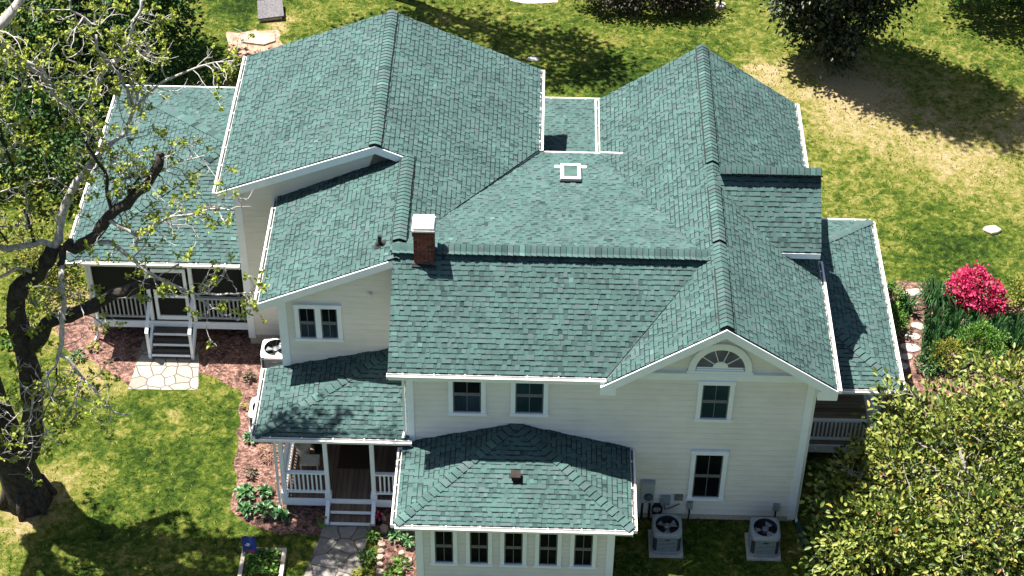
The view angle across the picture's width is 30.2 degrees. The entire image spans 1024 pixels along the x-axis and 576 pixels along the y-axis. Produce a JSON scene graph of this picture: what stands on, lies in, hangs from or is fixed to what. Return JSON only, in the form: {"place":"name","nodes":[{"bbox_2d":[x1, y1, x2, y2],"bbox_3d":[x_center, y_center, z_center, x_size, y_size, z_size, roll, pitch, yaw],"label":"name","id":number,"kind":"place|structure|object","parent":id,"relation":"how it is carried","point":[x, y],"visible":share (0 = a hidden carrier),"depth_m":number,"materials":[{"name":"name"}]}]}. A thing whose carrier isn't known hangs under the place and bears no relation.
{"place":"outdoors","nodes":[
{"label":"outdoors","id":0,"kind":"place"},
{"bbox_2d":[128,341,199,389],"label":"patio","id":1,"kind":"structure","parent":0,"point":[166,373],"depth_m":53.87,"materials":[{"name":"beige stone"}]},
{"bbox_2d":[249,397,256,439],"bbox_3d":[-6.755,3.553,52.002,0.940,0.856,0.960,1,42,1],"label":"air conditioner","id":2,"kind":"object","parent":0,"point":[252,407],"visible":0.14,"depth_m":51.73,"materials":[{"name":"metal"}]},
{"bbox_2d":[226,29,282,58],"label":"bare earth","id":3,"kind":"structure","parent":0,"point":[232,37],"depth_m":66.18,"materials":[{"name":"beige soil"}]},
{"bbox_2d":[240,32,274,45],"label":"stone slab","id":4,"kind":"structure","parent":3,"relation":"on","point":[262,39],"depth_m":66.31,"materials":[{"name":"white stone"}]},
{"bbox_2d":[243,546,280,575],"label":"planter greens","id":5,"kind":"object","parent":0,"point":[260,570],"visible":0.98,"depth_m":48.33,"materials":[{"name":"green plant"}]},
{"bbox_2d":[259,338,282,379],"bbox_3d":[-6.669,1.993,53.764,0.940,0.856,0.960,1,42,1],"label":"air conditioner","id":6,"kind":"object","parent":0,"point":[271,353],"visible":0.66,"depth_m":53.45,"materials":[{"name":"metal"}]},
{"bbox_2d":[295,443,310,455],"bbox_3d":[-5.585,4.323,50.800,0.424,0.360,0.418,1,42,1],"label":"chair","id":7,"kind":"object","parent":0,"point":[302,448],"visible":0.7,"depth_m":50.68,"materials":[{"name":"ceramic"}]},
{"bbox_2d":[299,454,319,470],"bbox_3d":[-5.369,4.691,50.371,0.500,0.380,0.380,1,42,1],"label":"porch bench","id":8,"kind":"object","parent":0,"point":[309,460],"visible":0.87,"depth_m":50.23,"materials":[{"name":"grey wood"}]},
{"bbox_2d":[312,443,321,452],"bbox_3d":[-5.183,4.181,50.877,0.358,0.476,0.318,-21,46,-22],"label":"flower pot","id":9,"kind":"object","parent":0,"point":[317,448],"visible":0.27,"depth_m":50.83,"materials":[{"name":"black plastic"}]},
{"bbox_2d":[304,522,371,575],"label":"garden path","id":10,"kind":"structure","parent":0,"point":[337,548],"depth_m":48.98,"materials":[{"name":"grey stone"}]},
{"bbox_2d":[338,444,369,468],"bbox_3d":[-4.188,4.516,50.859,0.900,0.012,0.900,1,42,1],"label":"door mat","id":11,"kind":"object","parent":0,"point":[353,456],"depth_m":50.82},
{"bbox_2d":[0,0,1023,575],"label":"ground","id":12,"kind":"structure","parent":0,"point":[206,472],"depth_m":60.34,"materials":[{"name":"green plant"}]},
{"bbox_2d":[0,333,12,348],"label":"bedding plant","id":13,"kind":"object","parent":12,"relation":"on","point":[8,345],"visible":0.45,"depth_m":54.43,"materials":[{"name":"green plant"}]},
{"bbox_2d":[0,212,77,296],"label":"spring shrub","id":14,"kind":"object","parent":12,"relation":"on","point":[28,253],"visible":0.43,"depth_m":56.40,"materials":[{"name":"green plant"}]},
{"bbox_2d":[0,0,216,199],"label":"evergreen tree","id":15,"kind":"object","parent":12,"relation":"on","point":[120,21],"visible":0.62,"depth_m":60.59,"materials":[{"name":"green plant"}]},
{"bbox_2d":[0,0,269,521],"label":"old tree","id":16,"kind":"object","parent":12,"relation":"on","point":[28,490],"visible":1,"depth_m":44.58,"materials":[{"name":"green plant"}]},
{"bbox_2d":[55,314,390,534],"bbox_3d":[-6.743,2.938,53.306,6.877,0.001,13.332,-30,50,-30],"label":"mulch bed","id":17,"kind":"object","parent":12,"relation":"on","point":[232,357],"visible":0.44,"depth_m":53.95,"materials":[{"name":"brown wood"}]},
{"bbox_2d":[69,349,85,360],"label":"bedding plant","id":18,"kind":"object","parent":17,"relation":"on","point":[72,355],"visible":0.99,"depth_m":54.12,"materials":[{"name":"green plant"}]},
{"bbox_2d":[86,340,99,350],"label":"bedding plant","id":19,"kind":"object","parent":17,"relation":"on","point":[88,347],"visible":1,"depth_m":54.43,"materials":[{"name":"yellow plant"}]},
{"bbox_2d":[233,483,256,501],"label":"hosta","id":20,"kind":"object","parent":17,"relation":"on","point":[247,489],"visible":1,"depth_m":50.20,"materials":[{"name":"green plant"}]},
{"bbox_2d":[236,501,256,519],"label":"hosta","id":21,"kind":"object","parent":17,"relation":"on","point":[247,506],"visible":1,"depth_m":49.76,"materials":[{"name":"green plant"}]},
{"bbox_2d":[242,431,253,443],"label":"bedding plant","id":22,"kind":"object","parent":17,"relation":"on","point":[246,435],"visible":0.46,"depth_m":51.76,"materials":[{"name":"green plant"}]},
{"bbox_2d":[242,371,256,381],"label":"bedding plant","id":23,"kind":"object","parent":17,"relation":"on","point":[247,374],"visible":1,"depth_m":53.54,"materials":[{"name":"brown plant"}]},
{"bbox_2d":[242,467,257,478],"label":"bedding plant","id":24,"kind":"object","parent":17,"relation":"on","point":[250,469],"visible":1,"depth_m":50.79,"materials":[{"name":"brown plant"}]},
{"bbox_2d":[256,484,273,497],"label":"hosta","id":25,"kind":"object","parent":17,"relation":"on","point":[264,490],"visible":1,"depth_m":50.26,"materials":[{"name":"green plant"}]},
{"bbox_2d":[253,500,278,517],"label":"hosta","id":26,"kind":"object","parent":17,"relation":"on","point":[260,506],"visible":1,"depth_m":49.77,"materials":[{"name":"green plant"}]},
{"bbox_2d":[255,444,276,460],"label":"bedding plant","id":27,"kind":"object","parent":17,"relation":"on","point":[265,447],"visible":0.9,"depth_m":51.26,"materials":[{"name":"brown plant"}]},
{"bbox_2d":[272,507,292,521],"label":"hosta","id":28,"kind":"object","parent":17,"relation":"on","point":[282,512],"visible":1,"depth_m":49.64,"materials":[{"name":"green plant"}]},
{"bbox_2d":[317,515,326,527],"bbox_3d":[-4.962,6.082,49.500,0.264,0.382,0.289,-23,47,-24],"label":"flower pot","id":29,"kind":"object","parent":17,"relation":"on","point":[321,521],"visible":1,"depth_m":49.45,"materials":[{"name":"green ceramic"}]},
{"bbox_2d":[374,510,383,524],"bbox_3d":[-3.495,6.019,49.578,0.236,0.398,0.244,26,47,26],"label":"flower pot","id":30,"kind":"object","parent":17,"relation":"on","point":[378,519],"visible":1,"depth_m":49.57,"materials":[{"name":"plastic"}]},
{"bbox_2d":[238,547,286,575],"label":"planter bed","id":31,"kind":"object","parent":12,"relation":"on","point":[281,564],"visible":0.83,"depth_m":48.49,"materials":[{"name":"white wood"}]},
{"bbox_2d":[241,535,256,553],"bbox_3d":[-6.679,6.652,48.308,0.410,0.878,0.147,5,42,5],"label":"garden flag","id":32,"kind":"object","parent":31,"relation":"in","point":[249,544],"visible":1,"depth_m":48.20,"materials":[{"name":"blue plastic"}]},
{"bbox_2d":[257,0,283,21],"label":"well cover","id":33,"kind":"object","parent":12,"relation":"on","point":[269,10],"visible":1,"depth_m":67.39,"materials":[{"name":"grey concrete"}]},
{"bbox_2d":[350,565,374,575],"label":"edging plant","id":34,"kind":"object","parent":12,"relation":"on","point":[357,571],"visible":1,"depth_m":48.20,"materials":[{"name":"yellow plant"}]},
{"bbox_2d":[357,548,377,566],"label":"edging plant","id":35,"kind":"object","parent":12,"relation":"on","point":[366,551],"visible":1,"depth_m":48.60,"materials":[{"name":"green plant"}]},
{"bbox_2d":[364,528,381,542],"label":"edging plant","id":36,"kind":"object","parent":12,"relation":"on","point":[372,532],"visible":1,"depth_m":49.16,"materials":[{"name":"green plant"}]},
{"bbox_2d":[374,507,416,575],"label":"mulch bed","id":37,"kind":"object","parent":12,"relation":"on","point":[391,549],"visible":0.46,"depth_m":48.99,"materials":[{"name":"brown wood"}]},
{"bbox_2d":[376,568,383,575],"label":"edging rock","id":38,"kind":"object","parent":37,"relation":"on","point":[379,572],"visible":1,"depth_m":48.35,"materials":[{"name":"beige stone"}]},
{"bbox_2d":[376,554,383,561],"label":"edging rock","id":39,"kind":"object","parent":37,"relation":"on","point":[380,557],"visible":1,"depth_m":48.72,"materials":[{"name":"beige stone"}]},
{"bbox_2d":[376,561,383,567],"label":"edging rock","id":40,"kind":"object","parent":37,"relation":"on","point":[379,564],"visible":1,"depth_m":48.57,"materials":[{"name":"beige stone"}]},
{"bbox_2d":[377,548,383,553],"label":"edging rock","id":41,"kind":"object","parent":37,"relation":"on","point":[380,551],"visible":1,"depth_m":48.89,"materials":[{"name":"beige stone"}]},
{"bbox_2d":[378,540,385,547],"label":"edging rock","id":42,"kind":"object","parent":37,"relation":"on","point":[381,544],"visible":1,"depth_m":49.05,"materials":[{"name":"beige stone"}]},
{"bbox_2d":[380,524,387,533],"bbox_3d":[-3.340,6.292,49.491,0.216,0.148,0.230,17,44,17],"label":"edging rock","id":43,"kind":"object","parent":37,"relation":"on","point":[383,528],"visible":1,"depth_m":49.44,"materials":[{"name":"grey stone"}]},
{"bbox_2d":[382,566,402,575],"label":"edging plant","id":44,"kind":"object","parent":37,"relation":"on","point":[388,569],"visible":1,"depth_m":48.22,"materials":[{"name":"green plant"}]},
{"bbox_2d":[386,528,408,543],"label":"edging plant","id":45,"kind":"object","parent":37,"relation":"on","point":[396,534],"visible":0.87,"depth_m":49.12,"materials":[{"name":"green plant"}]},
{"bbox_2d":[388,554,410,571],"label":"edging plant","id":46,"kind":"object","parent":37,"relation":"on","point":[396,559],"visible":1,"depth_m":48.41,"materials":[{"name":"green plant"}]},
{"bbox_2d":[401,556,411,565],"bbox_3d":[-2.705,7.015,48.671,0.300,0.165,0.239,1,42,1],"label":"edging rock","id":47,"kind":"object","parent":37,"relation":"on","point":[410,559],"visible":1,"depth_m":48.62,"materials":[{"name":"beige stone"}]},
{"bbox_2d":[400,532,414,547],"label":"edging plant","id":48,"kind":"object","parent":37,"relation":"on","point":[410,544],"visible":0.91,"depth_m":49.02,"materials":[{"name":"green plant"}]},
{"bbox_2d":[64,10,905,575],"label":"farmhouse","id":49,"kind":"object","parent":12,"relation":"on","point":[518,324],"visible":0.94,"depth_m":48.72,"materials":[{"name":"wood"}]},
{"bbox_2d":[150,268,189,319],"bbox_3d":[-9.690,0.183,53.871,0.970,1.910,0.046,1,42,1],"label":"screen door","id":50,"kind":"structure","parent":49,"relation":"in","point":[167,308],"depth_m":54.03,"materials":[{"name":"white wood"}]},
{"bbox_2d":[293,303,343,341],"bbox_3d":[-4.967,0.884,48.665,1.250,1.250,0.120,1,42,1],"label":"window","id":51,"kind":"structure","parent":49,"relation":"in","point":[314,322],"depth_m":48.64,"materials":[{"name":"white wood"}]},
{"bbox_2d":[430,531,457,565],"bbox_3d":[-1.689,6.392,47.081,0.695,1.415,0.120,1,42,1],"label":"window","id":52,"kind":"structure","parent":49,"relation":"in","point":[443,544],"depth_m":47.16,"materials":[{"name":"white wood"}]},
{"bbox_2d":[448,382,486,416],"bbox_3d":[-1.116,2.621,46.998,0.970,1.450,0.120,1,42,1],"label":"window","id":53,"kind":"structure","parent":49,"relation":"in","point":[464,398],"depth_m":47.11,"materials":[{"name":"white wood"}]},
{"bbox_2d":[465,532,492,566],"bbox_3d":[-0.819,6.411,47.071,0.695,1.415,0.120,1,42,1],"label":"window","id":54,"kind":"structure","parent":49,"relation":"in","point":[478,544],"depth_m":47.15,"materials":[{"name":"white wood"}]},
{"bbox_2d":[499,533,526,567],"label":"window","id":55,"kind":"structure","parent":49,"relation":"in","point":[513,546],"depth_m":47.13,"materials":[{"name":"white wood"}]},
{"bbox_2d":[510,383,548,416],"bbox_3d":[0.434,2.649,46.973,0.970,1.430,0.120,1,42,1],"label":"window","id":56,"kind":"structure","parent":49,"relation":"in","point":[527,399],"depth_m":47.09,"materials":[{"name":"white glass"}]},
{"bbox_2d":[534,534,561,568],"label":"window","id":57,"kind":"structure","parent":49,"relation":"in","point":[548,547],"depth_m":47.12,"materials":[{"name":"white wood"}]},
{"bbox_2d":[569,535,596,569],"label":"window","id":58,"kind":"structure","parent":49,"relation":"in","point":[583,548],"depth_m":47.11,"materials":[{"name":"white wood"}]},
{"bbox_2d":[640,479,655,519],"bbox_3d":[3.507,5.586,49.366,0.370,1.495,0.239,1,42,1],"label":"electric meter","id":59,"kind":"object","parent":49,"relation":"attached to","point":[647,491],"visible":1,"depth_m":49.10,"materials":[{"name":"grey paint"}]},
{"bbox_2d":[651,503,661,514],"bbox_3d":[3.790,5.786,49.608,0.288,0.367,0.128,1,42,1],"label":"hose reel","id":60,"kind":"object","parent":49,"relation":"attached to","point":[657,505],"visible":0.95,"depth_m":49.53,"materials":[{"name":"black plastic"}]},
{"bbox_2d":[660,495,679,509],"bbox_3d":[4.121,5.615,49.459,0.517,0.519,0.109,1,42,1],"label":"utility box","id":61,"kind":"object","parent":49,"relation":"attached to","point":[664,500],"visible":1,"depth_m":49.35,"materials":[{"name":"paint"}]},
{"bbox_2d":[674,494,682,500],"bbox_3d":[4.335,5.442,49.318,0.220,0.190,0.079,1,42,1],"label":"utility box","id":62,"kind":"object","parent":49,"relation":"attached to","point":[678,497],"visible":1,"depth_m":49.27,"materials":[{"name":"grey metal"}]},
{"bbox_2d":[684,501,692,528],"bbox_3d":[4.607,5.929,49.430,0.160,0.522,0.566,6,42,6],"label":"shutoff box","id":63,"kind":"object","parent":49,"relation":"attached to","point":[689,505],"visible":1,"depth_m":49.47,"materials":[{"name":"paint"}]},
{"bbox_2d":[686,449,728,500],"bbox_3d":[5.027,4.817,48.744,0.970,1.820,0.120,1,42,1],"label":"window","id":64,"kind":"structure","parent":49,"relation":"in","point":[708,467],"depth_m":48.72,"materials":[{"name":"white metal"}]},
{"bbox_2d":[694,380,735,422],"bbox_3d":[5.027,2.798,46.955,0.940,1.395,0.120,1,42,1],"label":"window","id":65,"kind":"structure","parent":49,"relation":"in","point":[714,403],"depth_m":46.95,"materials":[{"name":"white metal"}]},
{"bbox_2d":[687,342,752,374],"bbox_3d":[5.080,1.711,45.999,1.620,1.030,0.105,1,42,1],"label":"fan window","id":66,"kind":"structure","parent":49,"relation":"in","point":[720,357],"depth_m":46.04,"materials":[{"name":"white glass"}]},
{"bbox_2d":[773,503,779,517],"bbox_3d":[6.856,5.981,49.403,0.160,0.522,0.566,6,42,6],"label":"shutoff box","id":67,"kind":"object","parent":49,"relation":"attached to","point":[776,507],"visible":0.6,"depth_m":49.43,"materials":[{"name":"paint"}]},
{"bbox_2d":[574,0,714,16],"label":"bronze shrub","id":68,"kind":"object","parent":12,"relation":"on","point":[625,5],"visible":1,"depth_m":67.46,"materials":[{"name":"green plant"}]},
{"bbox_2d":[648,514,682,557],"bbox_3d":[3.989,6.375,48.994,0.880,0.816,0.900,1,42,1],"label":"air conditioner","id":69,"kind":"object","parent":12,"relation":"on","point":[665,536],"visible":1,"depth_m":48.82,"materials":[{"name":"metal"}]},
{"bbox_2d":[714,0,725,9],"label":"lamp post base","id":70,"kind":"object","parent":12,"relation":"on","point":[720,4],"visible":1,"depth_m":68.12,"materials":[{"name":"stone"}]},
{"bbox_2d":[745,517,780,560],"bbox_3d":[6.508,6.446,48.949,0.880,0.816,0.900,1,42,1],"label":"air conditioner","id":71,"kind":"object","parent":12,"relation":"on","point":[762,537],"visible":1,"depth_m":48.78,"materials":[{"name":"metal"}]},
{"bbox_2d":[796,521,811,549],"bbox_3d":[7.610,6.466,49.437,0.247,0.207,0.894,-4,42,-5],"label":"drain extension","id":72,"kind":"object","parent":12,"relation":"on","point":[800,529],"visible":0.59,"depth_m":49.46,"materials":[{"name":"plastic"}]},
{"bbox_2d":[759,0,917,79],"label":"evergreen tree","id":73,"kind":"object","parent":12,"relation":"on","point":[807,20],"visible":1,"depth_m":63.95,"materials":[{"name":"green plant"}]},
{"bbox_2d":[787,337,1023,575],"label":"magnolia tree","id":74,"kind":"object","parent":12,"relation":"on","point":[919,530],"visible":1,"depth_m":47.22,"materials":[{"name":"green plant"}]},
{"bbox_2d":[879,281,1023,425],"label":"mulch bed","id":75,"kind":"object","parent":12,"relation":"on","point":[916,376],"visible":0.19,"depth_m":54.59,"materials":[{"name":"brown wood"}]},
{"bbox_2d":[886,276,912,336],"bbox_3d":[11.078,0.568,55.463,1.183,1.128,2.138,1,42,1],"label":"lime shrub","id":76,"kind":"object","parent":75,"relation":"on","point":[896,312],"visible":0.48,"depth_m":55.31,"materials":[{"name":"green plant"}]},
{"bbox_2d":[913,348,948,375],"bbox_3d":[11.999,2.127,54.100,0.996,0.683,1.052,29,49,29],"label":"ground shrub","id":77,"kind":"object","parent":75,"relation":"on","point":[925,356],"visible":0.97,"depth_m":54.01,"materials":[{"name":"green plant"}]},
{"bbox_2d":[918,331,945,360],"bbox_3d":[12.026,1.686,54.447,0.825,0.712,0.857,1,42,1],"label":"iris","id":78,"kind":"object","parent":75,"relation":"on","point":[935,337],"visible":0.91,"depth_m":54.38,"materials":[{"name":"green plant"}]},
{"bbox_2d":[927,336,969,371],"bbox_3d":[12.469,1.873,54.051,1.287,1.072,1.248,1,42,1],"label":"box shrub","id":79,"kind":"object","parent":75,"relation":"on","point":[950,342],"visible":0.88,"depth_m":53.94,"materials":[{"name":"yellow plant"}]},
{"bbox_2d":[942,318,966,347],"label":"iris","id":80,"kind":"object","parent":75,"relation":"on","point":[949,332],"visible":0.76,"depth_m":54.80,"materials":[{"name":"green plant"}]},
{"bbox_2d":[940,260,1011,321],"bbox_3d":[13.731,0.117,55.796,1.552,1.415,2.287,-32,51,-31],"label":"azalea","id":81,"kind":"object","parent":75,"relation":"on","point":[983,296],"visible":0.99,"depth_m":55.63,"materials":[{"name":"pink plant"}]},
{"bbox_2d":[949,318,1011,363],"bbox_3d":[13.486,1.524,54.327,1.831,1.264,1.577,1,42,1],"label":"box shrub","id":82,"kind":"object","parent":75,"relation":"on","point":[977,330],"visible":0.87,"depth_m":54.17,"materials":[{"name":"green plant"}]},
{"bbox_2d":[983,320,1008,349],"bbox_3d":[13.942,1.405,54.795,0.822,0.706,0.788,1,42,1],"label":"iris","id":83,"kind":"object","parent":75,"relation":"on","point":[999,328],"visible":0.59,"depth_m":54.75,"materials":[{"name":"green plant"}]},
{"bbox_2d":[984,310,1008,330],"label":"iris","id":84,"kind":"object","parent":75,"relation":"on","point":[994,318],"visible":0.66,"depth_m":55.07,"materials":[{"name":"green plant"}]},
{"bbox_2d":[1004,274,1023,310],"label":"azalea","id":85,"kind":"object","parent":75,"relation":"on","point":[1016,299],"visible":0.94,"depth_m":56.09,"materials":[{"name":"yellow plant"}]},
{"bbox_2d":[1004,324,1023,351],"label":"iris","id":86,"kind":"object","parent":75,"relation":"on","point":[1017,337],"visible":0.92,"depth_m":54.69,"materials":[{"name":"green plant"}]},
{"bbox_2d":[942,0,1023,13],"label":"leafy tree","id":87,"kind":"object","parent":12,"relation":"on","point":[987,2],"visible":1,"depth_m":67.08,"materials":[{"name":"green plant"}]},
{"bbox_2d":[526,57,539,61],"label":"field stone","id":88,"kind":"object","parent":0,"point":[534,59],"visible":1,"depth_m":65.59,"materials":[{"name":"stone"}]},
{"bbox_2d":[510,0,557,2],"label":"paving","id":89,"kind":"structure","parent":0,"point":[534,1],"depth_m":68.39,"materials":[{"name":"white concrete"}]},
{"bbox_2d":[901,363,908,369],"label":"stepping stone","id":90,"kind":"object","parent":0,"point":[905,366],"visible":0.54,"depth_m":54.27,"materials":[{"name":"grey stone"}]},
{"bbox_2d":[901,353,912,359],"bbox_3d":[11.371,1.985,54.613,0.359,0.072,0.259,1,42,1],"label":"stepping stone","id":91,"kind":"object","parent":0,"point":[906,356],"visible":1,"depth_m":54.58,"materials":[{"name":"white stone"}]},
{"bbox_2d":[892,291,922,313],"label":"daylily","id":92,"kind":"object","parent":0,"point":[907,301],"visible":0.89,"depth_m":55.91,"materials":[{"name":"green plant"}]},
{"bbox_2d":[901,343,920,351],"bbox_3d":[11.544,1.730,54.903,0.581,0.073,0.372,1,42,1],"label":"stepping stone","id":93,"kind":"object","parent":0,"point":[907,347],"visible":1,"depth_m":54.86,"materials":[{"name":"white stone"}]},
{"bbox_2d":[904,333,919,339],"bbox_3d":[11.670,1.413,55.262,0.448,0.073,0.287,1,42,1],"label":"stepping stone","id":94,"kind":"object","parent":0,"point":[912,336],"visible":1,"depth_m":55.22,"materials":[{"name":"white stone"}]},
{"bbox_2d":[906,289,921,295],"bbox_3d":[11.991,0.136,56.709,0.574,0.072,0.333,1,42,1],"label":"stepping stone","id":95,"kind":"object","parent":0,"point":[910,291],"visible":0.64,"depth_m":56.69,"materials":[{"name":"white stone"}]},
{"bbox_2d":[910,322,925,329],"bbox_3d":[11.920,1.116,55.602,0.449,0.072,0.271,19,45,19],"label":"stepping stone","id":96,"kind":"object","parent":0,"point":[916,325],"visible":0.78,"depth_m":55.57,"materials":[{"name":"white stone"}]},
{"bbox_2d":[919,319,946,345],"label":"iris","id":97,"kind":"object","parent":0,"point":[930,327],"visible":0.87,"depth_m":54.79,"materials":[{"name":"green plant"}]},
{"bbox_2d":[920,304,948,329],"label":"iris","id":98,"kind":"object","parent":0,"point":[937,315],"visible":0.78,"depth_m":55.21,"materials":[{"name":"green plant"}]},
{"bbox_2d":[912,275,957,309],"bbox_3d":[12.530,0.188,56.161,1.437,0.690,1.509,9,42,9],"label":"daylily","id":99,"kind":"object","parent":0,"point":[935,296],"visible":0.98,"depth_m":56.12,"materials":[{"name":"green plant"}]},
{"bbox_2d":[941,304,966,330],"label":"iris","id":100,"kind":"object","parent":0,"point":[953,313],"visible":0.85,"depth_m":55.27,"materials":[{"name":"green plant"}]},
{"bbox_2d":[962,308,988,334],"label":"iris","id":101,"kind":"object","parent":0,"point":[973,316],"visible":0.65,"depth_m":55.18,"materials":[{"name":"green plant"}]},
{"bbox_2d":[983,225,1001,234],"bbox_3d":[14.910,-1.807,58.899,0.470,0.130,0.436,-27,48,-28],"label":"field stone","id":102,"kind":"object","parent":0,"point":[992,229],"visible":1,"depth_m":58.83,"materials":[{"name":"white stone"}]},
{"bbox_2d":[1002,310,1023,331],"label":"iris","id":103,"kind":"object","parent":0,"point":[1011,317],"visible":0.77,"depth_m":55.15,"materials":[{"name":"green plant"}]}
]}

